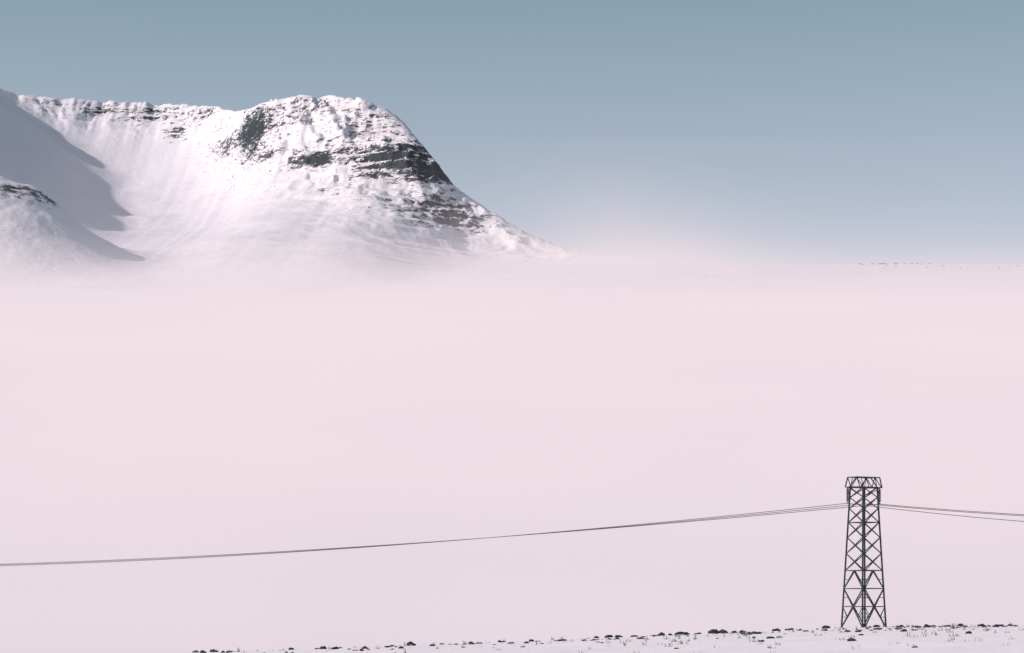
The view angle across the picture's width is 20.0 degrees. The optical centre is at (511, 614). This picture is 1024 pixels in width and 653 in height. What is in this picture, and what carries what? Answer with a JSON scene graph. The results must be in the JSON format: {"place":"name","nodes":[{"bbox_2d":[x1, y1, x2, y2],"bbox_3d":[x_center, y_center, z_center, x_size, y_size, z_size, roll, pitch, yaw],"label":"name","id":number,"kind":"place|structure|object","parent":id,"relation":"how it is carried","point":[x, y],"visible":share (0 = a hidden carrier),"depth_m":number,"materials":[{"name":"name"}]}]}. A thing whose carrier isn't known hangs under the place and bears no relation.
{"place":"outdoors","nodes":[
{"label":"outdoors","id":0,"kind":"place"},
{"bbox_2d":[0,288,1023,652],"bbox_3d":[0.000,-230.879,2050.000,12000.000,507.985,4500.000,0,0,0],"label":"snow ground","id":1,"kind":"structure","parent":0,"point":[158,424],"depth_m":1789.99,"materials":[{"name":"white snow"}]},
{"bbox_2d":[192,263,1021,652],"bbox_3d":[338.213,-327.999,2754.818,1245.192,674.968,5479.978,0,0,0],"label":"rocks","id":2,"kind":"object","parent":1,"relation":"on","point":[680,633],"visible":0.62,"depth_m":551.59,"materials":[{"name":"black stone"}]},
{"bbox_2d":[237,623,1023,652],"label":"dry grass","id":3,"kind":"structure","parent":1,"relation":"on","point":[824,629],"depth_m":351.16,"materials":[{"name":"black plant"}]},
{"bbox_2d":[839,476,886,627],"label":"electricity pylon","id":4,"kind":"object","parent":1,"relation":"on","point":[863,551],"visible":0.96,"depth_m":579.19,"materials":[{"name":"metal"}]},
{"bbox_2d":[0,503,1023,565],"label":"power lines","id":5,"kind":"object","parent":4,"relation":"attached to","point":[241,554],"visible":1,"depth_m":633.05,"materials":[{"name":"grey metal"}]},
{"bbox_2d":[0,88,1023,291],"bbox_3d":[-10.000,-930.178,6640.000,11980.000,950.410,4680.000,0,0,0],"label":"snowy mountain","id":6,"kind":"structure","parent":0,"point":[332,193],"depth_m":5730.94,"materials":[{"name":"white snow"}]},
{"bbox_2d":[0,0,1023,289],"label":"sky","id":7,"kind":"structure","parent":0,"point":[692,131],"materials":[{"name":"blue"}]}
]}

